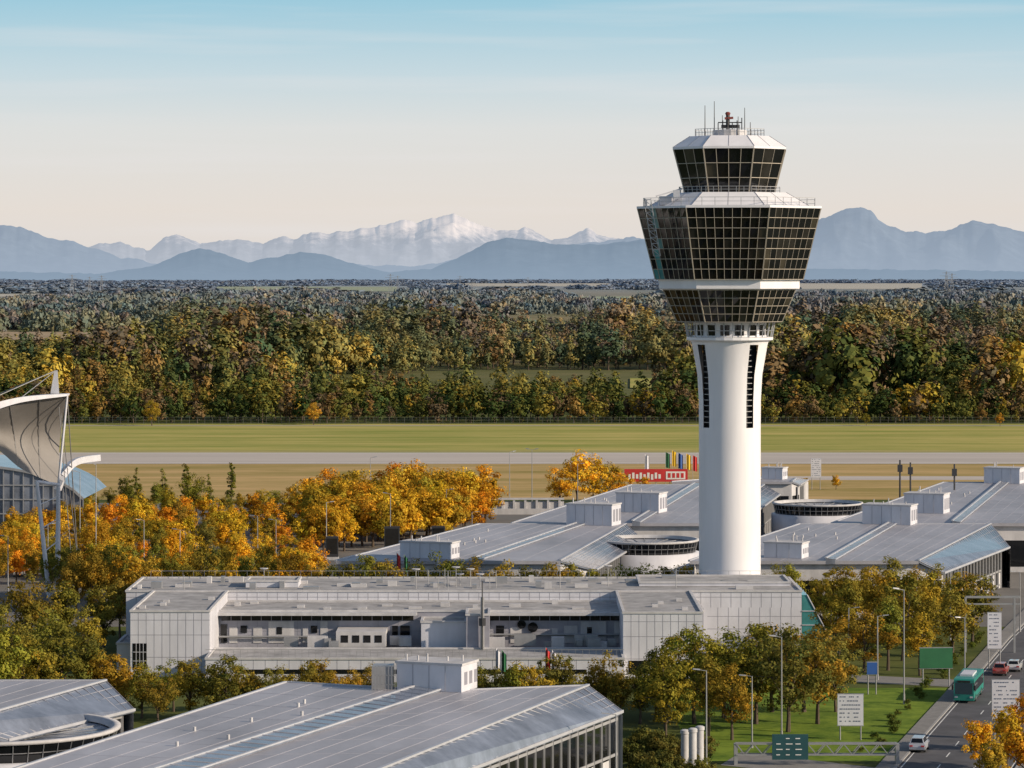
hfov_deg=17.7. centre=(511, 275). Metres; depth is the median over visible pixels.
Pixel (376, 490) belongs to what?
autumn tree
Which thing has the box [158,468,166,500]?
poplar tree
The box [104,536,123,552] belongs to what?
autumn tree
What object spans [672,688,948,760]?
lawn
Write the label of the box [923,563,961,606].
broadleaf tree
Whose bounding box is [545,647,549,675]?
flag pole
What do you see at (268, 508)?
autumn tree
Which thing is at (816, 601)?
broadleaf tree
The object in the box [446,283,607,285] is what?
field
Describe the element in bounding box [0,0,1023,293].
sky
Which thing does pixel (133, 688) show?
broadleaf tree
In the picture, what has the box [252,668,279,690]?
broadleaf tree
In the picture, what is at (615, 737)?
street lamp
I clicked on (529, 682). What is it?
broadleaf tree
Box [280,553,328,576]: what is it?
broadleaf tree
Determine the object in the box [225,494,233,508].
broadleaf tree
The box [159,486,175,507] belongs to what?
autumn tree
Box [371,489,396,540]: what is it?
autumn tree
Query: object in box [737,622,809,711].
broadleaf tree
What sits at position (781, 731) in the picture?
street lamp
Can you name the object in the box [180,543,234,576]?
broadleaf tree
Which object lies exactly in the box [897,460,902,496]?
antenna mast
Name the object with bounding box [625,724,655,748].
shrub
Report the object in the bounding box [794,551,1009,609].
windows
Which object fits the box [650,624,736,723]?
broadleaf tree
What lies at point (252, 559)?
broadleaf tree
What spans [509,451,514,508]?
street lamp
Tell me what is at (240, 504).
autumn tree
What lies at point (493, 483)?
autumn tree
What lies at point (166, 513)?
autumn tree
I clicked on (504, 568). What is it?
broadleaf tree
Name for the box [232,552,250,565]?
autumn tree
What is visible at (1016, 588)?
service yard
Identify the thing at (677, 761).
shrub
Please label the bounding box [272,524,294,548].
autumn tree
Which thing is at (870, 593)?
broadleaf tree
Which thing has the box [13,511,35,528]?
autumn tree
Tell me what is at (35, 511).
autumn tree
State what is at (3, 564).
autumn tree
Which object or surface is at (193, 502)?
broadleaf tree
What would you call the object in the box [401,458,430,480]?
autumn tree
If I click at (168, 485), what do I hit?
broadleaf tree
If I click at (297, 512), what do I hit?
autumn tree
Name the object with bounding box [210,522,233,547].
autumn tree
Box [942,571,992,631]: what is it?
broadleaf tree
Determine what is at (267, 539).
autumn tree
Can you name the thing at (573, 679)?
broadleaf tree
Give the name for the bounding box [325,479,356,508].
autumn tree
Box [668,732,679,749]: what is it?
shrub
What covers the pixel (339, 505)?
autumn tree
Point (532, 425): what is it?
perimeter road
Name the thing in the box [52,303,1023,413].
forest
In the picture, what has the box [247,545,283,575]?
broadleaf tree
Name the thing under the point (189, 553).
autumn tree
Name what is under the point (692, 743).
ventilation stack
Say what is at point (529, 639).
roof equipment
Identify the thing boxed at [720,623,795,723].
broadleaf tree
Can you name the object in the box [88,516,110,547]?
autumn tree
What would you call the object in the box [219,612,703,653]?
grey walls
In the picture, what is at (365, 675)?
broadleaf tree
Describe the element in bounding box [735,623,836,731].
broadleaf tree
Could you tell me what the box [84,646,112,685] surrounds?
broadleaf tree
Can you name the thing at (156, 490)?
broadleaf tree
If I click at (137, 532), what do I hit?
broadleaf tree
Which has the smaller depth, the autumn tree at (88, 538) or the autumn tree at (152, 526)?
the autumn tree at (88, 538)
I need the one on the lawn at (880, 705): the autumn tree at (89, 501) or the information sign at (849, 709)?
the information sign at (849, 709)
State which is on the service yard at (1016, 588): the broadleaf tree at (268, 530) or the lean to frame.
the broadleaf tree at (268, 530)
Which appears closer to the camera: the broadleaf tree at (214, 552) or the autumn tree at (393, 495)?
the broadleaf tree at (214, 552)
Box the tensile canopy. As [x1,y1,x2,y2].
[0,370,100,596]
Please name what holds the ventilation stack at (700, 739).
on the ground at (624, 375)
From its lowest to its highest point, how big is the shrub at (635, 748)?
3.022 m
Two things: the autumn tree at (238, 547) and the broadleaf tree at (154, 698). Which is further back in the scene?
the autumn tree at (238, 547)
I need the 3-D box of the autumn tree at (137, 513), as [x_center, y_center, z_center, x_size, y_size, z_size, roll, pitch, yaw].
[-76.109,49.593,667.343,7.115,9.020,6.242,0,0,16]
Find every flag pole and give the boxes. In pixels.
[397,553,400,568]
[404,555,407,572]
[496,648,500,670]
[501,649,506,673]
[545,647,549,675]
[552,650,556,669]
[645,455,648,468]
[665,452,669,483]
[672,451,675,466]
[678,452,682,468]
[686,453,690,469]
[693,456,696,471]
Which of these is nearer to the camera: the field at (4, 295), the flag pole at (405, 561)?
the flag pole at (405, 561)
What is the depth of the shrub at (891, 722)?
392.60 m
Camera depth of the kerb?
406.58 m
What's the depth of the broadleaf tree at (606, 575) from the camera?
500.37 m
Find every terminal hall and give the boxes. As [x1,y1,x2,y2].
[0,679,135,740]
[13,653,623,767]
[334,498,637,576]
[511,482,780,550]
[671,462,808,499]
[688,498,1009,616]
[831,461,1023,571]
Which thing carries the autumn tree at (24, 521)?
on the service yard at (1016, 588)
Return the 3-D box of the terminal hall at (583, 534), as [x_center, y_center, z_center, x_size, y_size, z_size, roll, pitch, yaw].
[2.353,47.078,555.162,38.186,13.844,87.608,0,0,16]
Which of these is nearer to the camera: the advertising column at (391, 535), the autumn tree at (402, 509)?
the advertising column at (391, 535)
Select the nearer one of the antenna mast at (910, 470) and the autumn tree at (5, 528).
the autumn tree at (5, 528)
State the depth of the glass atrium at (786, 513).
652.23 m
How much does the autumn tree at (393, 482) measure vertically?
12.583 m
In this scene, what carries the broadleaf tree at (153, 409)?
on the ground at (624, 375)
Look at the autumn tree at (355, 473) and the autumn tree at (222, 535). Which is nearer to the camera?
the autumn tree at (222, 535)
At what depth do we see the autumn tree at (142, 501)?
687.64 m
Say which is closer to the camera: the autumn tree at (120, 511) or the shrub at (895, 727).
the shrub at (895, 727)
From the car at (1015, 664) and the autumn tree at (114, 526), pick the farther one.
the autumn tree at (114, 526)
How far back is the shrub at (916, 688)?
423.69 m
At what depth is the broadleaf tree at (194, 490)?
744.18 m
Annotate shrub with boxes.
[623,741,646,767]
[624,735,647,747]
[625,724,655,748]
[627,751,659,767]
[634,758,654,767]
[637,728,674,751]
[641,756,674,767]
[647,739,674,755]
[648,733,676,755]
[648,748,671,756]
[654,750,687,767]
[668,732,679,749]
[670,739,680,755]
[674,762,691,767]
[685,756,716,767]
[688,753,711,762]
[704,734,719,752]
[704,748,712,761]
[869,731,878,738]
[875,736,887,741]
[887,713,897,719]
[887,716,901,726]
[888,725,898,732]
[909,686,922,691]
[914,689,927,698]
[919,679,930,687]
[924,675,933,682]
[936,669,947,673]
[940,672,947,678]
[953,652,960,659]
[968,641,976,647]
[974,636,981,643]
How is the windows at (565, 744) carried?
in the terminal hall at (435, 712)
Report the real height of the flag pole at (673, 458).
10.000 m
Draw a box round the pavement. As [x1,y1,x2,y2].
[875,609,1023,767]
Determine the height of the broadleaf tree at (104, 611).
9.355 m
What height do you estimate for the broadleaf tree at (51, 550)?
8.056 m
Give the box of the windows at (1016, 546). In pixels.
[1005,540,1023,566]
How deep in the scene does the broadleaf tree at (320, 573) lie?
502.70 m
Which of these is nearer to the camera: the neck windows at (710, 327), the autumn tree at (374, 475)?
the neck windows at (710, 327)
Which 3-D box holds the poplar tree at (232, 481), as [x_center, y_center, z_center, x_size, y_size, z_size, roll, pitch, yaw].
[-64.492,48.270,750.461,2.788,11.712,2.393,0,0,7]
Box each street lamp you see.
[0,535,8,591]
[251,515,257,547]
[326,501,333,535]
[383,492,390,525]
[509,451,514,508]
[577,463,583,500]
[601,712,616,767]
[693,668,707,763]
[739,674,752,747]
[769,635,782,733]
[848,607,859,664]
[877,614,888,679]
[893,587,904,703]
[957,617,965,667]
[1011,571,1020,631]
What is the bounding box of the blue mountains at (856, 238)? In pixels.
[0,207,1023,273]
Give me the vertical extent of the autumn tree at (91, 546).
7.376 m
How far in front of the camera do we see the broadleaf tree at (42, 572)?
550.37 m
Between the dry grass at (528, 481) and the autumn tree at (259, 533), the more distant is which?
the dry grass at (528, 481)
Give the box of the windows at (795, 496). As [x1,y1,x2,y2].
[780,486,798,499]
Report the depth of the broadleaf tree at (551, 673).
400.88 m
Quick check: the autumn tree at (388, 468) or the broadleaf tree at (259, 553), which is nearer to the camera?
the broadleaf tree at (259, 553)
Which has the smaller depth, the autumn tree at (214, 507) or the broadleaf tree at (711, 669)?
the broadleaf tree at (711, 669)
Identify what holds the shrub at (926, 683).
on the lawn at (880, 705)
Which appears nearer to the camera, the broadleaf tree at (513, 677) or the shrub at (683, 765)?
the shrub at (683, 765)
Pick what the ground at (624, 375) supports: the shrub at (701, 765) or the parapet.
the shrub at (701, 765)
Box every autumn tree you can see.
[0,521,14,538]
[0,526,20,570]
[0,543,14,576]
[0,547,11,577]
[4,506,19,533]
[6,535,26,576]
[6,548,26,581]
[9,515,44,537]
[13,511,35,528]
[14,525,40,559]
[15,522,47,542]
[15,536,41,578]
[23,551,41,583]
[28,506,44,523]
[33,543,49,565]
[34,509,52,532]
[42,510,52,528]
[44,522,71,550]
[48,505,72,535]
[62,536,72,548]
[67,533,82,547]
[70,505,85,533]
[70,526,107,551]
[74,524,94,550]
[75,504,103,526]
[82,539,105,555]
[83,514,102,542]
[84,496,98,523]
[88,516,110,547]
[89,542,113,564]
[96,502,121,533]
[97,519,111,539]
[103,553,155,602]
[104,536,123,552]
[108,520,126,543]
[109,494,130,512]
[113,496,128,518]
[113,519,143,547]
[115,534,137,551]
[117,514,131,534]
[118,544,136,555]
[121,499,156,530]
[125,489,153,524]
[136,539,151,559]
[139,518,171,555]
[141,514,168,542]
[142,504,160,520]
[149,557,172,575]
[150,506,179,537]
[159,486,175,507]
[159,493,188,523]
[159,529,185,558]
[166,520,186,548]
[168,556,187,575]
[175,529,209,552]
[175,547,196,563]
[178,495,192,514]
[180,514,200,539]
[181,502,197,529]
[192,492,212,522]
[196,517,218,535]
[207,497,224,526]
[209,510,232,531]
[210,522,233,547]
[217,543,229,551]
[219,557,239,576]
[220,504,246,538]
[225,512,249,534]
[226,536,253,564]
[227,497,254,523]
[232,531,254,553]
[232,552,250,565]
[240,508,249,533]
[244,491,261,519]
[246,551,258,563]
[248,517,262,534]
[249,498,288,527]
[249,526,263,548]
[251,538,266,553]
[258,535,275,547]
[258,553,280,572]
[264,542,276,554]
[271,569,297,575]
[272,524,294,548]
[272,534,298,554]
[273,548,290,563]
[274,491,297,526]
[283,477,318,509]
[285,510,298,529]
[287,547,303,571]
[289,484,316,517]
[289,533,330,567]
[290,517,309,542]
[292,478,328,522]
[292,499,302,519]
[293,548,329,576]
[295,537,321,566]
[303,513,321,540]
[304,502,321,545]
[305,402,321,424]
[308,467,338,485]
[308,505,335,551]
[322,472,347,498]
[323,508,345,541]
[324,476,351,485]
[324,494,350,508]
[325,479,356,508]
[328,494,352,546]
[330,467,374,482]
[332,480,355,497]
[334,504,362,550]
[340,473,359,482]
[341,501,369,546]
[344,497,378,545]
[346,478,362,534]
[348,491,383,541]
[352,497,389,546]
[354,481,376,502]
[356,476,368,489]
[358,480,377,493]
[366,472,410,488]
[366,502,405,537]
[367,470,384,486]
[369,485,382,493]
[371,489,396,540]
[376,461,408,480]
[377,481,403,498]
[378,471,408,498]
[379,486,400,523]
[384,462,422,483]
[385,496,411,531]
[390,483,426,536]
[395,495,429,538]
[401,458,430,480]
[401,480,420,492]
[406,489,424,538]
[408,472,428,487]
[409,472,445,530]
[411,467,441,483]
[412,488,450,535]
[415,481,433,535]
[425,480,454,512]
[425,494,453,530]
[430,466,452,480]
[433,469,463,499]
[439,468,470,489]
[439,484,470,527]
[447,476,468,486]
[447,484,486,526]
[449,493,465,529]
[453,466,479,492]
[459,475,491,523]
[461,487,478,526]
[466,464,509,522]
[471,489,496,522]
[477,475,501,516]
[544,466,575,497]
[559,449,599,500]
[578,453,612,495]
[595,461,630,493]
[605,471,634,490]
[636,476,650,483]
[831,475,841,485]
[961,718,997,763]
[973,734,1011,767]
[991,706,1023,767]
[995,413,1003,422]
[996,709,1023,767]
[1006,693,1023,734]
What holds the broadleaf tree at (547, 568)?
on the ground at (624, 375)
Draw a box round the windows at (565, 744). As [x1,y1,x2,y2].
[483,717,614,767]
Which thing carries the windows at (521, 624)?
attached to the walls at (168, 636)
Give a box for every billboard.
[624,469,687,483]
[919,647,952,685]
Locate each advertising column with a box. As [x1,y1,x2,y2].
[325,536,338,559]
[384,526,399,546]
[432,526,444,534]
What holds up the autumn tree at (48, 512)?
on the service yard at (1016, 588)
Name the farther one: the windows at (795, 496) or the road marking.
the windows at (795, 496)
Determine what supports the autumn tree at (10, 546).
on the service yard at (1016, 588)
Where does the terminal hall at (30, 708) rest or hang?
on the ground at (624, 375)
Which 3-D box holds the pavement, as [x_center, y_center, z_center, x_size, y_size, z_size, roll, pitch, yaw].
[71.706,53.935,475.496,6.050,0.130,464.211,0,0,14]
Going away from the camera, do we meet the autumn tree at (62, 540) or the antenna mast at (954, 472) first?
the autumn tree at (62, 540)
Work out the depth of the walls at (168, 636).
450.00 m
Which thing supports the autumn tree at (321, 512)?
on the service yard at (1016, 588)
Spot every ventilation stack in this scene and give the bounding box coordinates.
[680,729,688,763]
[688,728,696,763]
[695,725,704,762]
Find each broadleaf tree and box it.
[0,571,67,643]
[0,603,37,661]
[0,606,8,627]
[0,628,42,678]
[1,636,64,678]
[19,528,52,561]
[24,621,99,678]
[29,605,74,662]
[38,539,62,584]
[38,552,62,585]
[41,546,82,588]
[41,580,80,643]
[51,500,72,527]
[54,550,88,608]
[65,603,106,652]
[67,543,78,552]
[68,519,86,533]
[72,550,112,611]
[72,634,111,678]
[81,545,143,601]
[81,650,141,690]
[82,585,125,649]
[83,548,125,589]
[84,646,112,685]
[86,493,98,502]
[99,487,119,502]
[104,541,142,571]
[104,577,130,638]
[109,668,139,704]
[117,475,141,502]
[124,660,159,718]
[126,556,165,584]
[132,520,147,543]
[134,671,181,721]
[137,543,173,561]
[142,399,159,425]
[144,556,189,576]
[147,659,198,711]
[148,528,168,555]
[150,482,165,507]
[164,484,175,495]
[166,543,210,576]
[171,501,187,526]
[171,565,200,576]
[173,656,209,710]
[176,472,214,513]
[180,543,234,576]
[185,494,199,510]
[193,666,226,706]
[196,519,217,549]
[199,654,257,703]
[202,545,221,575]
[218,548,251,576]
[220,497,229,509]
[224,665,246,697]
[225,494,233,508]
[234,556,257,576]
[236,492,242,500]
[236,553,260,573]
[242,671,261,693]
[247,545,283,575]
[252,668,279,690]
[255,489,273,503]
[255,548,263,564]
[258,513,280,542]
[266,490,279,505]
[268,664,294,683]
[275,553,306,575]
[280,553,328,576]
[291,659,334,682]
[294,661,327,682]
[309,566,330,576]
[319,670,351,683]
[324,564,341,576]
[337,563,361,576]
[345,668,363,684]
[351,554,385,576]
[353,662,374,685]
[358,559,408,576]
[404,550,466,576]
[409,563,429,576]
[438,559,468,576]
[461,554,501,576]
[477,663,487,685]
[477,666,505,687]
[487,559,517,576]
[499,661,558,687]
[499,663,527,687]
[513,564,539,576]
[527,653,574,685]
[527,673,547,685]
[533,561,559,576]
[538,562,574,576]
[561,561,584,576]
[564,673,586,684]
[576,663,615,698]
[577,650,635,700]
[578,569,600,576]
[601,568,616,576]
[607,671,636,709]
[608,662,676,723]
[611,564,628,576]
[625,563,661,576]
[629,649,676,719]
[633,650,695,735]
[643,633,701,689]
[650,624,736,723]
[652,566,672,574]
[666,563,700,574]
[685,655,729,735]
[704,662,762,739]
[705,626,746,718]
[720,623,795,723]
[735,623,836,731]
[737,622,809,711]
[762,563,789,576]
[777,563,808,593]
[783,628,856,723]
[791,630,830,711]
[807,565,862,617]
[808,576,839,626]
[808,599,863,651]
[820,633,864,711]
[826,576,868,637]
[832,609,901,671]
[848,566,900,643]
[854,565,877,627]
[861,413,871,425]
[865,595,902,670]
[868,569,944,660]
[873,555,908,615]
[895,565,932,627]
[900,611,935,675]
[907,571,943,646]
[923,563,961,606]
[928,586,978,652]
[937,573,1002,641]
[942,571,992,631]
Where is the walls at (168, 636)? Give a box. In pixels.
[117,579,801,681]
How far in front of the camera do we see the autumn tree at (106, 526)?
637.47 m
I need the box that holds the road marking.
[900,627,1023,767]
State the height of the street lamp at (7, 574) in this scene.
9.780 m
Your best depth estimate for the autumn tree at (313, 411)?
1189.65 m
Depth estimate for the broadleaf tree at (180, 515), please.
669.64 m
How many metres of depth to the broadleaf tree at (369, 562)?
502.22 m
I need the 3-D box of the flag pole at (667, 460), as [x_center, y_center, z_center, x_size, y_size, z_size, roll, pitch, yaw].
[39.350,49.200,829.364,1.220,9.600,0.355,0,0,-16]
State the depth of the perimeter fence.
1195.95 m
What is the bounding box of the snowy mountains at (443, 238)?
[88,213,622,266]
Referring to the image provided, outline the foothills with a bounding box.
[0,238,1023,280]
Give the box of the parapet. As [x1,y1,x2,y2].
[116,575,802,659]
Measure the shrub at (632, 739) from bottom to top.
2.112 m
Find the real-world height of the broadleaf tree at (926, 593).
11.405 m
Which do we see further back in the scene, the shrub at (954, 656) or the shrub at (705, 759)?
the shrub at (954, 656)
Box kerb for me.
[894,622,1023,767]
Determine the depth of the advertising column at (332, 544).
623.24 m
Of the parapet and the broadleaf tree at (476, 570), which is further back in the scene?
the broadleaf tree at (476, 570)
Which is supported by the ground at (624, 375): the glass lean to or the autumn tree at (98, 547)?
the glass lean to
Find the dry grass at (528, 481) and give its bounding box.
[76,464,1023,499]
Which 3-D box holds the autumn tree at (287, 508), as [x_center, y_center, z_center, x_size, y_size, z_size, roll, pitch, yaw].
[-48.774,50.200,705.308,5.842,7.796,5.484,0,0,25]
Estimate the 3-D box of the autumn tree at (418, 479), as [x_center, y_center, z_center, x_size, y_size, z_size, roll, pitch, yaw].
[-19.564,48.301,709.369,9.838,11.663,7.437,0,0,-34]
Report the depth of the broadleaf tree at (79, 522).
664.67 m
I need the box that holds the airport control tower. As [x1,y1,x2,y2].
[637,101,821,574]
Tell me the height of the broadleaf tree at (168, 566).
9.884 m
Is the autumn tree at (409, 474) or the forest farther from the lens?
the forest
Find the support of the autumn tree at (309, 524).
on the service yard at (1016, 588)
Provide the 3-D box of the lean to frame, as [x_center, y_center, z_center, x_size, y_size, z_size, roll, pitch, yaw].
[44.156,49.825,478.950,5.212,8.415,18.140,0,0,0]
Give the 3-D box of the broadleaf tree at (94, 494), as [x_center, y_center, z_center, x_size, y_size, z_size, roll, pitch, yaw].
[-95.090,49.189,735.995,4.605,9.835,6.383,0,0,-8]
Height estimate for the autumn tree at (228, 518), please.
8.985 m
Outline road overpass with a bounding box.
[491,498,563,513]
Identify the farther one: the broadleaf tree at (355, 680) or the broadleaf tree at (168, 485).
the broadleaf tree at (168, 485)
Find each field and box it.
[0,294,35,296]
[0,332,143,339]
[217,287,396,290]
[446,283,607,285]
[578,296,633,298]
[630,378,653,387]
[800,283,921,288]
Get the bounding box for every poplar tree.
[133,468,142,499]
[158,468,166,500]
[179,463,191,497]
[206,474,214,506]
[225,462,235,499]
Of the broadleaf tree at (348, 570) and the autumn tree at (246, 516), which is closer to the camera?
the broadleaf tree at (348, 570)
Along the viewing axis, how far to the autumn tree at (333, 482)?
691.39 m
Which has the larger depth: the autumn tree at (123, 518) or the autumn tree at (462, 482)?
the autumn tree at (462, 482)
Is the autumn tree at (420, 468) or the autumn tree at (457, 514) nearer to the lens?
the autumn tree at (457, 514)
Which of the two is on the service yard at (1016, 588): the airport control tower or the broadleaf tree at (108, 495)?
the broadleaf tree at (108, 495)
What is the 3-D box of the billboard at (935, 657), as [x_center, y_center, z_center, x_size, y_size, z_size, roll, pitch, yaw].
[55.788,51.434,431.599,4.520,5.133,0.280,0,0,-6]
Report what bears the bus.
on the road at (947, 734)
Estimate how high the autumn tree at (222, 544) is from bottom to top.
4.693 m
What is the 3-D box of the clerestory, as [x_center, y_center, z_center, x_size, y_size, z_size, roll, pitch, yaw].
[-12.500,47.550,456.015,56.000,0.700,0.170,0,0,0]
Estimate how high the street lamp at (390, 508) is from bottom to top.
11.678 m
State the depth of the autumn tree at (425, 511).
666.51 m
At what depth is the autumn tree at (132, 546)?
591.29 m
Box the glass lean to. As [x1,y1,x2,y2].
[796,583,834,652]
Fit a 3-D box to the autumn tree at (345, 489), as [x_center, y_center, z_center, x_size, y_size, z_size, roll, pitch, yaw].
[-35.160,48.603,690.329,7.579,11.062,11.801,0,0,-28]
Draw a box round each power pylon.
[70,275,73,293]
[941,272,951,290]
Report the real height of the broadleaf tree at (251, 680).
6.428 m
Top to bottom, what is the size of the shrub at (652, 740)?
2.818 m
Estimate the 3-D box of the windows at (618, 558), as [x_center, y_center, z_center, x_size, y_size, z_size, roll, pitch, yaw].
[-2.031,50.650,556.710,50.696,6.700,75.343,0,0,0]
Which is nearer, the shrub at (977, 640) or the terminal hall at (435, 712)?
the terminal hall at (435, 712)
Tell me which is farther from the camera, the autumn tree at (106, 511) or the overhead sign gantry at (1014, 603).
the autumn tree at (106, 511)
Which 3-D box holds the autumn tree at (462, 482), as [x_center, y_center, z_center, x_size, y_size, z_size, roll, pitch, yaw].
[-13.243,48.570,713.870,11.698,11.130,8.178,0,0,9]
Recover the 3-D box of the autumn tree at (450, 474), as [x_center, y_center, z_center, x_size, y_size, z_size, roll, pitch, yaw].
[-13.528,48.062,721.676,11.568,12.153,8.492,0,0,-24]
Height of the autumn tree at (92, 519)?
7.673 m
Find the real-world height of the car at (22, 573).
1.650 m
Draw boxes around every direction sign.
[866,662,877,693]
[987,612,1001,671]
[991,679,1019,738]
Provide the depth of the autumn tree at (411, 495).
671.13 m
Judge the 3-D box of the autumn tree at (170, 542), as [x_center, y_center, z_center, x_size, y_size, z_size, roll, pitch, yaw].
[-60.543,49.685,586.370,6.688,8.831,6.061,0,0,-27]
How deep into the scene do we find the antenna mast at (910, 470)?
689.70 m
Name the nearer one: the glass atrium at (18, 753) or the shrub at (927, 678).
the glass atrium at (18, 753)
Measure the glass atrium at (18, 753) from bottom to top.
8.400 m
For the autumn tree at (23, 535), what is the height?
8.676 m
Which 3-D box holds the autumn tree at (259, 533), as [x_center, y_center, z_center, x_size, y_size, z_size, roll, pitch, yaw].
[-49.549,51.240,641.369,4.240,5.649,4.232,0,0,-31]
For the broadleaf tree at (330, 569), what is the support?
on the ground at (624, 375)
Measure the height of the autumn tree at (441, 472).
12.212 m
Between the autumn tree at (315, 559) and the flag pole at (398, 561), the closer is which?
the flag pole at (398, 561)
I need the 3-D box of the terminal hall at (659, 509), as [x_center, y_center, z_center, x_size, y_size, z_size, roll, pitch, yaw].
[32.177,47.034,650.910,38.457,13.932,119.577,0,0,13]
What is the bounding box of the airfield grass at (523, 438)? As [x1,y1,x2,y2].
[59,424,1023,451]
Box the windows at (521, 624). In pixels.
[133,620,647,673]
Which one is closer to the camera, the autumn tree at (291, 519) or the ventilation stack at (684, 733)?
the ventilation stack at (684, 733)
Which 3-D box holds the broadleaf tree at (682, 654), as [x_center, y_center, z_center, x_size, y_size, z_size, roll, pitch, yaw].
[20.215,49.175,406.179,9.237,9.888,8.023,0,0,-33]
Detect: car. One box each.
[13,571,24,576]
[909,735,928,751]
[993,661,1008,675]
[1007,659,1022,671]
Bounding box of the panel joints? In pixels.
[138,593,801,680]
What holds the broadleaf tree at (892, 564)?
on the service yard at (1016, 588)
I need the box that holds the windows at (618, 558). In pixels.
[599,558,618,576]
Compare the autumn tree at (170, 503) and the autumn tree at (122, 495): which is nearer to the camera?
the autumn tree at (170, 503)
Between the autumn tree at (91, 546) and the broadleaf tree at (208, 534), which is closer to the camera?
the autumn tree at (91, 546)
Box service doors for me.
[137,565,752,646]
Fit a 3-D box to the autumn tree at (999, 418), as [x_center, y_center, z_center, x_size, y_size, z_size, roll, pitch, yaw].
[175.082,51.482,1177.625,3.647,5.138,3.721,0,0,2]
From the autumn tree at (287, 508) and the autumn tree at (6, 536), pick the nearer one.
the autumn tree at (6, 536)
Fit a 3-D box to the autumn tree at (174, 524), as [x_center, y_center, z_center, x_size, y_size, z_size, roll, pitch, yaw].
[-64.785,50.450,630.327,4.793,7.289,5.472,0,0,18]
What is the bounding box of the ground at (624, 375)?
[0,283,1023,767]
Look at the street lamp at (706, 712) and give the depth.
359.92 m
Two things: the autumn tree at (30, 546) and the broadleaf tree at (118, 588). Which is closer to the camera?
the broadleaf tree at (118, 588)
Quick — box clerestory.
[221,616,618,620]
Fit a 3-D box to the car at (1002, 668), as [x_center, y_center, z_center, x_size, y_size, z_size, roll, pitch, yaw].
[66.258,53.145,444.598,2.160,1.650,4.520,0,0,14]
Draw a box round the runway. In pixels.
[0,452,1023,463]
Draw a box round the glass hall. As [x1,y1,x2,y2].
[0,455,105,529]
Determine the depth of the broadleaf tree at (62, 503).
688.61 m
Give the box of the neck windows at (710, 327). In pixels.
[692,324,766,335]
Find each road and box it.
[65,425,1023,425]
[897,625,1023,767]
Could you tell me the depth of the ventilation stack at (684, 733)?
358.45 m
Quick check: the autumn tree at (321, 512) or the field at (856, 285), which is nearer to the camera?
the autumn tree at (321, 512)
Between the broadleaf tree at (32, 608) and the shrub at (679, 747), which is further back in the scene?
the broadleaf tree at (32, 608)
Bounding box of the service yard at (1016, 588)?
[0,503,1023,626]
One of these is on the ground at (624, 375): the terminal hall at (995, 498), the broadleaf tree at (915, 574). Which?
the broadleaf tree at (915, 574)
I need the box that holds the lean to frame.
[798,585,837,651]
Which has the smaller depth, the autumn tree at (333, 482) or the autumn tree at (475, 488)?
the autumn tree at (333, 482)
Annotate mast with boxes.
[479,581,485,648]
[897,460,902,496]
[908,462,912,490]
[952,464,956,489]
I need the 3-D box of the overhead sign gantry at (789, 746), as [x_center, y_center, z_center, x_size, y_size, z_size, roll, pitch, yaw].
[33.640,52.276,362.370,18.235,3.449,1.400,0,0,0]
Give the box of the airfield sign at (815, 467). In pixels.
[811,458,820,477]
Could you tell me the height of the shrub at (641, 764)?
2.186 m
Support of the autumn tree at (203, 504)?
on the service yard at (1016, 588)
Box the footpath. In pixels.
[721,675,953,767]
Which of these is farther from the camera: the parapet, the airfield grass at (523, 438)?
the airfield grass at (523, 438)
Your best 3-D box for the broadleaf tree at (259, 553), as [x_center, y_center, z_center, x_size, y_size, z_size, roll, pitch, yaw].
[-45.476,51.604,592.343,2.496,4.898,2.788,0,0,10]
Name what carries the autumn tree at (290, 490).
on the service yard at (1016, 588)
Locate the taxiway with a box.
[761,476,983,479]
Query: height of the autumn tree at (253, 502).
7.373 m
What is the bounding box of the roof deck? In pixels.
[122,576,797,656]
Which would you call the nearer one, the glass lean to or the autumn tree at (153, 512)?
the glass lean to
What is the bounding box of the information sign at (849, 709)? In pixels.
[837,694,863,739]
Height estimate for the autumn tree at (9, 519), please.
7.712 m
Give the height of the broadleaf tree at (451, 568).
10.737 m
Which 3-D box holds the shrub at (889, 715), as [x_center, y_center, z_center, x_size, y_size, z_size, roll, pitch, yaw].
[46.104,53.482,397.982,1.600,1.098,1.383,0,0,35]
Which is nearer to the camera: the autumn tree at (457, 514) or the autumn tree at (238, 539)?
the autumn tree at (238, 539)
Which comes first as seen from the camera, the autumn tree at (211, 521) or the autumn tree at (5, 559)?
the autumn tree at (5, 559)
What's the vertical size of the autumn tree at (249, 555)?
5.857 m
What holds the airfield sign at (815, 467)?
on the dry grass at (528, 481)
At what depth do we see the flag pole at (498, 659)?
406.24 m
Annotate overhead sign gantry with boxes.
[734,734,898,764]
[964,596,1019,652]
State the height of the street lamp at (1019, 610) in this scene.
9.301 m
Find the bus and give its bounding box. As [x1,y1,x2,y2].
[952,668,983,700]
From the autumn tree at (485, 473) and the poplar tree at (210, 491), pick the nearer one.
the autumn tree at (485, 473)
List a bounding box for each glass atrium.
[0,714,120,767]
[607,535,698,576]
[771,499,862,531]
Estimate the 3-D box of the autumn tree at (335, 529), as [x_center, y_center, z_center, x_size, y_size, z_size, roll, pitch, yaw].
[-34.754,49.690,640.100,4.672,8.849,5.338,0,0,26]
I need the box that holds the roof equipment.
[151,569,771,656]
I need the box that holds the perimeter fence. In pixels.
[66,417,1003,423]
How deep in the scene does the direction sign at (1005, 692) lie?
381.60 m
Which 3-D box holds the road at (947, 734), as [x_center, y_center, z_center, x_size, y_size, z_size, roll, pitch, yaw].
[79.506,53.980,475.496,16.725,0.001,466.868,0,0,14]
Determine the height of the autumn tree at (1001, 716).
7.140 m
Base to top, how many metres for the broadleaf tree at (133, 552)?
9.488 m
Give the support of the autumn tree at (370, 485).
on the service yard at (1016, 588)

